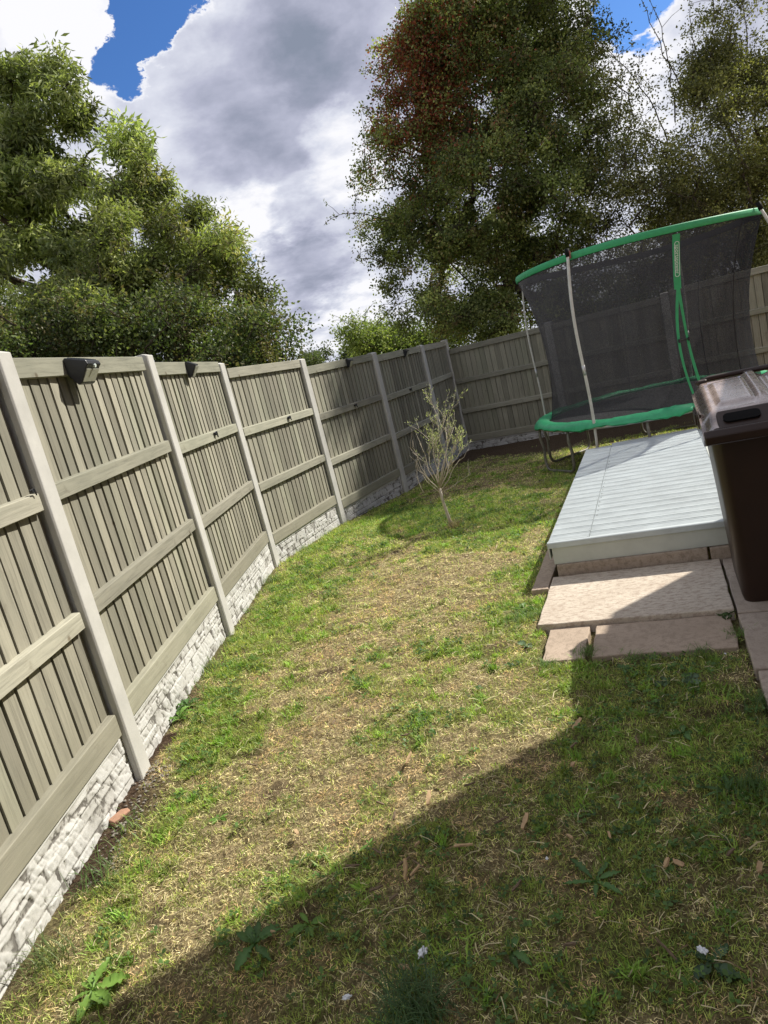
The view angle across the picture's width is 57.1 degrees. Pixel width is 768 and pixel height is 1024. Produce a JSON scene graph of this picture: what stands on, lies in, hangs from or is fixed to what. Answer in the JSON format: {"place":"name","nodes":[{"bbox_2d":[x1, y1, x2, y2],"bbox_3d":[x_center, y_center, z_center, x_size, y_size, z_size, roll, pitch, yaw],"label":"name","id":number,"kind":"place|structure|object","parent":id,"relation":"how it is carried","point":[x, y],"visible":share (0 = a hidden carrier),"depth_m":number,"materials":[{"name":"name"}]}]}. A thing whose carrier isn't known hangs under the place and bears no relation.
{"place":"outdoors","nodes":[
{"label":"outdoors","id":0,"kind":"place"},
{"bbox_2d":[0,413,767,1023],"bbox_3d":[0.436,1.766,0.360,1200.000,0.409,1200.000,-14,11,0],"label":"lawn","id":1,"kind":"structure","parent":0,"point":[456,771],"depth_m":2.72,"materials":[{"name":"green plant"}]},
{"bbox_2d":[0,912,89,997],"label":"grass tuft","id":2,"kind":"object","parent":1,"relation":"on","point":[63,949],"visible":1,"depth_m":2.44,"materials":[{"name":"green plant"}]},
{"bbox_2d":[0,30,166,336],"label":"ash tree","id":3,"kind":"object","parent":1,"relation":"on","point":[40,178],"visible":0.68,"depth_m":11.08,"materials":[{"name":"green plant"}]},
{"bbox_2d":[43,837,146,913],"bbox_3d":[-1.152,1.431,2.784,0.466,0.096,0.447,-14,11,0],"label":"grass tuft","id":4,"kind":"object","parent":1,"relation":"on","point":[101,875],"visible":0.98,"depth_m":2.81,"materials":[{"name":"green plant"}]},
{"bbox_2d":[72,957,129,1023],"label":"broadleaf weed","id":5,"kind":"object","parent":1,"relation":"on","point":[95,994],"visible":1,"depth_m":2.26,"materials":[{"name":"green plant"}]},
{"bbox_2d":[109,808,129,826],"bbox_3d":[-1.217,1.407,3.252,0.052,0.032,0.107,-2,12,25],"label":"brick fragment","id":6,"kind":"object","parent":1,"relation":"on","point":[117,815],"visible":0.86,"depth_m":3.23,"materials":[{"name":"brick"}]},
{"bbox_2d":[91,798,167,858],"bbox_3d":[-1.162,1.384,3.135,0.383,0.066,0.405,-23,14,-37],"label":"grass tuft","id":7,"kind":"object","parent":1,"relation":"on","point":[128,821],"visible":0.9,"depth_m":3.13,"materials":[{"name":"green plant"}]},
{"bbox_2d":[79,748,180,889],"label":"gravel","id":8,"kind":"structure","parent":1,"relation":"on","point":[147,785],"depth_m":3.33,"materials":[{"name":"gravel"}]},
{"bbox_2d":[0,131,287,354],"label":"bushy tree","id":9,"kind":"object","parent":1,"relation":"on","point":[195,249],"visible":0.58,"depth_m":10.24,"materials":[{"name":"green plant"}]},
{"bbox_2d":[0,262,323,368],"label":"dark bush","id":10,"kind":"object","parent":1,"relation":"on","point":[244,336],"visible":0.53,"depth_m":9.03,"materials":[{"name":"green plant"}]},
{"bbox_2d":[169,706,194,722],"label":"broadleaf weed","id":11,"kind":"object","parent":1,"relation":"on","point":[179,713],"visible":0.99,"depth_m":4.11,"materials":[{"name":"green plant"}]},
{"bbox_2d":[177,697,198,710],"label":"broadleaf weed","id":12,"kind":"object","parent":1,"relation":"on","point":[184,703],"visible":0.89,"depth_m":4.28,"materials":[{"name":"green plant"}]},
{"bbox_2d":[186,669,226,698],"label":"grass tuft","id":13,"kind":"object","parent":1,"relation":"on","point":[204,684],"visible":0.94,"depth_m":4.50,"materials":[{"name":"green plant"}]},
{"bbox_2d":[202,654,223,675],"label":"grass tuft","id":14,"kind":"object","parent":1,"relation":"on","point":[211,663],"visible":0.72,"depth_m":4.78,"materials":[{"name":"green plant"}]},
{"bbox_2d":[209,813,228,824],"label":"broadleaf weed","id":15,"kind":"object","parent":1,"relation":"on","point":[218,816],"visible":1,"depth_m":3.02,"materials":[{"name":"green plant"}]},
{"bbox_2d":[0,339,469,998],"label":"garden fence","id":16,"kind":"object","parent":1,"relation":"on","point":[154,531],"visible":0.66,"depth_m":4.16,"materials":[{"name":"wood"}]},
{"bbox_2d":[29,488,36,494],"bbox_3d":[-1.578,-0.088,3.171,0.022,0.035,0.039,-13,11,4],"label":"cable clip","id":17,"kind":"object","parent":16,"relation":"attached to","point":[32,491],"visible":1,"depth_m":3.16,"materials":[{"name":"black plastic"}]},
{"bbox_2d":[63,358,99,384],"bbox_3d":[-1.637,-0.777,3.859,0.141,0.152,0.170,-13,11,4],"label":"floodlight","id":18,"kind":"object","parent":16,"relation":"attached to","point":[82,371],"visible":1,"depth_m":3.78,"materials":[{"name":"black plastic"}]},
{"bbox_2d":[185,362,198,377],"bbox_3d":[-1.601,-1.201,5.916,0.088,0.132,0.090,-13,11,5],"label":"wall light","id":19,"kind":"object","parent":16,"relation":"attached to","point":[192,368],"visible":1,"depth_m":5.88,"materials":[{"name":"black plastic"}]},
{"bbox_2d":[346,358,352,366],"bbox_3d":[-0.466,-2.056,9.697,0.080,0.119,0.081,-8,13,29],"label":"wall light","id":20,"kind":"object","parent":16,"relation":"attached to","point":[349,362],"visible":1,"depth_m":9.67,"materials":[{"name":"black plastic"}]},
{"bbox_2d":[403,349,408,356],"bbox_3d":[0.365,-2.573,11.388,0.080,0.119,0.081,-8,13,27],"label":"wall light","id":21,"kind":"object","parent":16,"relation":"attached to","point":[406,352],"visible":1,"depth_m":11.36,"materials":[{"name":"black plastic"}]},
{"bbox_2d":[219,630,253,649],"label":"grass tuft","id":22,"kind":"object","parent":1,"relation":"on","point":[233,640],"visible":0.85,"depth_m":5.24,"materials":[{"name":"green plant"}]},
{"bbox_2d":[237,599,266,621],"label":"grass tuft","id":23,"kind":"object","parent":1,"relation":"on","point":[249,610],"visible":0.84,"depth_m":5.92,"materials":[{"name":"green plant"}]},
{"bbox_2d":[234,920,280,972],"bbox_3d":[-0.413,1.384,2.271,0.160,0.030,0.198,-14,11,0],"label":"broadleaf weed","id":24,"kind":"object","parent":1,"relation":"on","point":[251,934],"visible":1,"depth_m":2.29,"materials":[{"name":"green plant"}]},
{"bbox_2d":[252,585,277,601],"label":"grass tuft","id":25,"kind":"object","parent":1,"relation":"on","point":[263,591],"visible":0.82,"depth_m":6.39,"materials":[{"name":"green plant"}]},
{"bbox_2d":[262,572,283,584],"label":"grass tuft","id":26,"kind":"object","parent":1,"relation":"on","point":[273,578],"visible":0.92,"depth_m":6.74,"materials":[{"name":"green plant"}]},
{"bbox_2d":[287,912,326,937],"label":"broadleaf weed","id":27,"kind":"object","parent":1,"relation":"on","point":[298,928],"visible":0.99,"depth_m":2.30,"materials":[{"name":"green plant"}]},
{"bbox_2d":[293,540,327,554],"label":"grass tuft","id":28,"kind":"object","parent":1,"relation":"on","point":[315,545],"visible":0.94,"depth_m":7.80,"materials":[{"name":"green plant"}]},
{"bbox_2d":[279,338,354,365],"bbox_3d":[-2.636,-6.496,34.661,7.852,4.267,3.480,-14,11,0],"label":"distant hedge","id":29,"kind":"object","parent":1,"relation":"on","point":[317,356],"visible":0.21,"depth_m":34.28,"materials":[{"name":"green plant"}]},
{"bbox_2d":[342,994,351,999],"bbox_3d":[-0.104,1.368,1.990,0.031,0.013,0.019,-14,11,-1],"label":"paper scrap","id":30,"kind":"object","parent":1,"relation":"on","point":[346,996],"visible":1,"depth_m":1.99,"materials":[{"name":"white paper"}]},
{"bbox_2d":[346,864,359,866],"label":"wood chip","id":31,"kind":"object","parent":1,"relation":"on","point":[351,865],"visible":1,"depth_m":2.50,"materials":[{"name":"brown wood"}]},
{"bbox_2d":[360,838,374,850],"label":"broadleaf weed","id":32,"kind":"object","parent":1,"relation":"on","point":[365,846],"visible":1,"depth_m":2.62,"materials":[{"name":"green plant"}]},
{"bbox_2d":[369,884,382,891],"bbox_3d":[-0.025,1.259,2.363,0.050,0.009,0.010,-16,11,-12],"label":"wood chip","id":33,"kind":"object","parent":1,"relation":"on","point":[375,888],"visible":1,"depth_m":2.36,"materials":[{"name":"brown wood"}]},
{"bbox_2d":[328,301,428,359],"bbox_3d":[0.088,-3.633,18.577,2.438,3.757,2.619,-14,11,0],"label":"climbing shrub","id":34,"kind":"object","parent":1,"relation":"on","point":[365,340],"visible":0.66,"depth_m":17.96,"materials":[{"name":"green plant"}]},
{"bbox_2d":[389,893,398,900],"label":"wood chip","id":35,"kind":"object","parent":1,"relation":"on","point":[391,898],"visible":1,"depth_m":2.29,"materials":[{"name":"brown wood"}]},
{"bbox_2d":[398,963,409,969],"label":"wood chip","id":36,"kind":"object","parent":1,"relation":"on","point":[403,967],"visible":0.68,"depth_m":2.02,"materials":[{"name":"brown wood"}]},
{"bbox_2d":[403,858,407,879],"bbox_3d":[0.072,1.217,2.408,0.014,0.067,0.019,23,-36,-30],"label":"wood chip","id":37,"kind":"object","parent":1,"relation":"on","point":[405,866],"visible":1,"depth_m":2.41,"materials":[{"name":"brown wood"}]},
{"bbox_2d":[377,510,438,525],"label":"grass tuft","id":38,"kind":"object","parent":1,"relation":"on","point":[419,518],"visible":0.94,"depth_m":8.08,"materials":[{"name":"green plant"}]},
{"bbox_2d":[343,928,473,1023],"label":"grass tuft","id":39,"kind":"object","parent":1,"relation":"on","point":[415,1008],"visible":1,"depth_m":1.89,"materials":[{"name":"green plant"}]},
{"bbox_2d":[405,751,411,763],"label":"wood chip","id":40,"kind":"object","parent":1,"relation":"on","point":[408,757],"visible":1,"depth_m":3.06,"materials":[{"name":"beige wood"}]},
{"bbox_2d":[60,469,767,1023],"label":"clover","id":41,"kind":"object","parent":1,"relation":"on","point":[650,873],"visible":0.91,"depth_m":2.46,"materials":[{"name":"green plant"}]},
{"bbox_2d":[410,864,419,875],"bbox_3d":[0.105,1.218,2.401,0.048,0.011,0.012,-39,13,-17],"label":"wood chip","id":42,"kind":"object","parent":1,"relation":"on","point":[414,870],"visible":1,"depth_m":2.40,"materials":[{"name":"brown wood"}]},
{"bbox_2d":[418,945,427,958],"bbox_3d":[0.111,1.293,2.072,0.046,0.018,0.028,-21,13,-31],"label":"paper scrap","id":43,"kind":"object","parent":1,"relation":"on","point":[420,953],"visible":0.84,"depth_m":2.07,"materials":[{"name":"white paper"}]},
{"bbox_2d":[426,790,430,804],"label":"wood chip","id":44,"kind":"object","parent":1,"relation":"on","point":[428,795],"visible":1,"depth_m":2.76,"materials":[{"name":"beige wood"}]},
{"bbox_2d":[385,310,482,348],"bbox_3d":[1.372,-3.820,18.651,3.466,3.495,2.696,-6,14,35],"label":"shrub","id":45,"kind":"object","parent":1,"relation":"on","point":[414,330],"visible":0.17,"depth_m":18.41,"materials":[{"name":"green plant"}]},
{"bbox_2d":[404,384,470,526],"bbox_3d":[0.602,-0.560,6.996,0.684,1.464,0.485,-14,11,0],"label":"sapling","id":46,"kind":"object","parent":1,"relation":"on","point":[441,480],"visible":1,"depth_m":7.00,"materials":[{"name":"green plant"}]},
{"bbox_2d":[439,515,468,527],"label":"grass tuft","id":47,"kind":"object","parent":1,"relation":"on","point":[455,524],"visible":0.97,"depth_m":7.11,"materials":[{"name":"green plant"}]},
{"bbox_2d":[454,843,472,846],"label":"wood chip","id":48,"kind":"object","parent":1,"relation":"on","point":[463,845],"visible":1,"depth_m":2.44,"materials":[{"name":"beige wood"}]},
{"bbox_2d":[323,0,650,346],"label":"thorn tree","id":49,"kind":"object","parent":1,"relation":"on","point":[440,51],"visible":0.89,"depth_m":13.91,"materials":[{"name":"green plant"}]},
{"bbox_2d":[494,816,508,823],"bbox_3d":[0.422,1.104,2.531,0.072,0.014,0.008,-2,2,-36],"label":"wood chip","id":50,"kind":"object","parent":1,"relation":"on","point":[500,820],"visible":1,"depth_m":2.53,"materials":[{"name":"brown wood"}]},
{"bbox_2d":[497,933,531,969],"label":"broadleaf weed","id":51,"kind":"object","parent":1,"relation":"on","point":[521,955],"visible":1,"depth_m":2.00,"materials":[{"name":"green plant"}]},
{"bbox_2d":[511,879,521,891],"bbox_3d":[0.417,1.174,2.217,0.010,0.012,0.050,8,24,45],"label":"wood chip","id":52,"kind":"object","parent":1,"relation":"on","point":[516,885],"visible":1,"depth_m":2.21,"materials":[{"name":"brown wood"}]},
{"bbox_2d":[503,606,538,626],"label":"grass tuft","id":53,"kind":"object","parent":1,"relation":"on","point":[516,612],"visible":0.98,"depth_m":4.35,"materials":[{"name":"green plant"}]},
{"bbox_2d":[512,602,535,611],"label":"broadleaf weed","id":54,"kind":"object","parent":1,"relation":"on","point":[524,604],"visible":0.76,"depth_m":4.51,"materials":[{"name":"green plant"}]},
{"bbox_2d":[521,812,528,829],"bbox_3d":[0.499,1.094,2.501,0.019,0.014,0.067,-4,25,29],"label":"wood chip","id":55,"kind":"object","parent":1,"relation":"on","point":[525,819],"visible":1,"depth_m":2.50,"materials":[{"name":"beige wood"}]},
{"bbox_2d":[517,640,532,647],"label":"broadleaf weed","id":56,"kind":"object","parent":1,"relation":"on","point":[522,643],"visible":1,"depth_m":3.98,"materials":[{"name":"green plant"}]},
{"bbox_2d":[524,606,541,617],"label":"grass tuft","id":57,"kind":"object","parent":1,"relation":"on","point":[534,611],"visible":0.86,"depth_m":4.39,"materials":[{"name":"green plant"}]},
{"bbox_2d":[531,550,557,595],"bbox_3d":[1.256,0.393,5.276,0.117,0.092,1.255,-9,12,22],"label":"kerb stone","id":58,"kind":"object","parent":1,"relation":"on","point":[548,572],"visible":0.33,"depth_m":4.93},
{"bbox_2d":[530,654,566,671],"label":"grass tuft","id":59,"kind":"object","parent":1,"relation":"on","point":[543,662],"visible":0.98,"depth_m":3.68,"materials":[{"name":"green plant"}]},
{"bbox_2d":[548,465,576,476],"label":"grass tuft","id":60,"kind":"object","parent":1,"relation":"on","point":[562,469],"visible":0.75,"depth_m":8.89,"materials":[{"name":"green plant"}]},
{"bbox_2d":[541,626,590,665],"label":"paving slab","id":61,"kind":"structure","parent":1,"relation":"on","point":[561,643],"depth_m":3.86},
{"bbox_2d":[563,942,576,946],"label":"wood chip","id":62,"kind":"object","parent":1,"relation":"on","point":[568,944],"visible":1,"depth_m":1.97,"materials":[{"name":"brown wood"}]},
{"bbox_2d":[572,717,581,728],"bbox_3d":[0.833,0.912,3.048,0.019,0.014,0.067,17,40,41],"label":"wood chip","id":63,"kind":"object","parent":1,"relation":"on","point":[579,719],"visible":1,"depth_m":3.05,"materials":[{"name":"brown wood"}]},
{"bbox_2d":[572,643,602,659],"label":"grass tuft","id":64,"kind":"object","parent":1,"relation":"on","point":[586,652],"visible":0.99,"depth_m":3.70,"materials":[{"name":"green plant"}]},
{"bbox_2d":[562,858,622,897],"bbox_3d":[0.649,1.135,2.195,0.182,0.025,0.161,-10,12,21],"label":"broadleaf weed","id":65,"kind":"object","parent":1,"relation":"on","point":[584,869],"visible":1,"depth_m":2.20,"materials":[{"name":"green plant"}]},
{"bbox_2d":[449,265,767,449],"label":"garden fence","id":66,"kind":"object","parent":1,"relation":"on","point":[500,402],"visible":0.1,"depth_m":13.41,"materials":[{"name":"wood"}]},
{"bbox_2d":[617,664,630,673],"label":"broadleaf weed","id":67,"kind":"object","parent":1,"relation":"on","point":[622,666],"visible":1,"depth_m":3.46,"materials":[{"name":"green plant"}]},
{"bbox_2d":[557,547,708,576],"bbox_3d":[1.645,0.350,4.706,0.953,0.132,0.079,-9,12,22],"label":"kerb stone","id":68,"kind":"object","parent":1,"relation":"on","point":[643,560],"visible":0.44,"depth_m":4.66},
{"bbox_2d":[537,559,735,634],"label":"paving slab","id":69,"kind":"structure","parent":1,"relation":"on","point":[593,601],"depth_m":4.20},
{"bbox_2d":[547,428,727,563],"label":"deck","id":70,"kind":"structure","parent":1,"relation":"on","point":[651,494],"depth_m":5.29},
{"bbox_2d":[619,648,656,666],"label":"grass tuft","id":71,"kind":"object","parent":1,"relation":"on","point":[631,657],"visible":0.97,"depth_m":3.52,"materials":[{"name":"green plant"}]},
{"bbox_2d":[515,201,767,472],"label":"trampoline","id":72,"kind":"object","parent":1,"relation":"on","point":[593,306],"visible":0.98,"depth_m":7.82,"materials":[{"name":"black fabric"}]},
{"bbox_2d":[548,0,767,278],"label":"sparse tree","id":73,"kind":"object","parent":1,"relation":"on","point":[742,178],"visible":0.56,"depth_m":13.57,"materials":[{"name":"green plant"}]},
{"bbox_2d":[654,676,669,686],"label":"broadleaf weed","id":74,"kind":"object","parent":1,"relation":"on","point":[665,681],"visible":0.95,"depth_m":3.24,"materials":[{"name":"green plant"}]},
{"bbox_2d":[592,615,738,662],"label":"paving slab","id":75,"kind":"structure","parent":1,"relation":"on","point":[675,637],"depth_m":3.66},
{"bbox_2d":[717,609,735,619],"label":"broadleaf weed","id":76,"kind":"object","parent":75,"relation":"on","point":[725,614],"visible":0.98,"depth_m":3.73,"materials":[{"name":"green plant"}]},
{"bbox_2d":[663,857,669,867],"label":"wood chip","id":77,"kind":"object","parent":1,"relation":"on","point":[666,861],"visible":1,"depth_m":2.16,"materials":[{"name":"beige wood"}]},
{"bbox_2d":[656,937,678,961],"bbox_3d":[0.756,1.169,1.886,0.008,0.014,0.072,-16,25,-29],"label":"wood chip","id":78,"kind":"object","parent":1,"relation":"on","point":[668,950],"visible":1,"depth_m":1.88,"materials":[{"name":"brown wood"}]},
{"bbox_2d":[673,858,684,866],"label":"wood chip","id":79,"kind":"object","parent":1,"relation":"on","point":[678,862],"visible":1,"depth_m":2.15,"materials":[{"name":"beige wood"}]},
{"bbox_2d":[666,725,701,740],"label":"broadleaf weed","id":80,"kind":"object","parent":1,"relation":"on","point":[686,735],"visible":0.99,"depth_m":2.83,"materials":[{"name":"green plant"}]},
{"bbox_2d":[681,672,701,685],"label":"broadleaf weed","id":81,"kind":"object","parent":1,"relation":"on","point":[691,677],"visible":0.95,"depth_m":3.19,"materials":[{"name":"green plant"}]},
{"bbox_2d":[696,945,708,954],"bbox_3d":[0.843,1.159,1.868,0.023,0.014,0.030,-16,11,-12],"label":"paper scrap","id":82,"kind":"object","parent":1,"relation":"on","point":[702,950],"visible":1,"depth_m":1.86,"materials":[{"name":"white paper"}]},
{"bbox_2d":[681,640,724,661],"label":"grass tuft","id":83,"kind":"object","parent":1,"relation":"on","point":[697,651],"visible":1,"depth_m":3.41,"materials":[{"name":"green plant"}]},
{"bbox_2d":[692,943,744,981],"bbox_3d":[0.855,1.174,1.839,0.121,0.026,0.115,-12,11,9],"label":"broadleaf weed","id":84,"kind":"object","parent":1,"relation":"on","point":[706,970],"visible":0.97,"depth_m":1.84,"materials":[{"name":"green plant"}]},
{"bbox_2d":[709,544,730,565],"bbox_3d":[2.366,0.236,4.404,0.603,0.128,0.078,-9,12,22],"label":"kerb stone","id":85,"kind":"object","parent":1,"relation":"on","point":[721,552],"visible":0.34,"depth_m":4.46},
{"bbox_2d":[698,774,759,802],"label":"broadleaf weed","id":86,"kind":"object","parent":1,"relation":"on","point":[713,787],"visible":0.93,"depth_m":2.44,"materials":[{"name":"green plant"}]},
{"bbox_2d":[691,749,767,820],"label":"grass tuft","id":87,"kind":"object","parent":1,"relation":"on","point":[749,780],"visible":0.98,"depth_m":2.41,"materials":[{"name":"green plant"}]},
{"bbox_2d":[726,848,734,856],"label":"wood chip","id":88,"kind":"object","parent":1,"relation":"on","point":[729,852],"visible":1,"depth_m":2.14,"materials":[{"name":"brown wood"}]},
{"bbox_2d":[724,621,749,640],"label":"grass tuft","id":89,"kind":"object","parent":1,"relation":"on","point":[740,630],"visible":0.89,"depth_m":3.51,"materials":[{"name":"green plant"}]},
{"bbox_2d":[711,685,767,721],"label":"grass tuft","id":90,"kind":"object","parent":1,"relation":"on","point":[761,699],"visible":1,"depth_m":2.88,"materials":[{"name":"green plant"}]},
{"bbox_2d":[723,558,767,614],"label":"paving slab","id":91,"kind":"structure","parent":1,"relation":"on","point":[742,605],"depth_m":3.86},
{"bbox_2d":[691,364,767,601],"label":"wheelie bin","id":92,"kind":"object","parent":91,"relation":"on","point":[730,416],"visible":1,"depth_m":3.60,"materials":[{"name":"brown plastic"}]},
{"bbox_2d":[730,677,766,710],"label":"grass tuft","id":93,"kind":"object","parent":1,"relation":"on","point":[760,693],"visible":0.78,"depth_m":2.94,"materials":[{"name":"green plant"}]},
{"bbox_2d":[738,612,767,679],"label":"paving slab","id":94,"kind":"structure","parent":1,"relation":"on","point":[756,636],"depth_m":3.39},
{"bbox_2d":[756,860,762,872],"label":"wood chip","id":95,"kind":"object","parent":1,"relation":"on","point":[759,866],"visible":1,"depth_m":2.06,"materials":[{"name":"brown wood"}]},
{"bbox_2d":[758,670,767,707],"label":"paving slab","id":96,"kind":"structure","parent":1,"relation":"on","point":[763,677],"depth_m":3.02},
{"bbox_2d":[0,0,767,362],"label":"sky","id":97,"kind":"structure","parent":0,"point":[253,101],"materials":[{"name":"white"}]}
]}

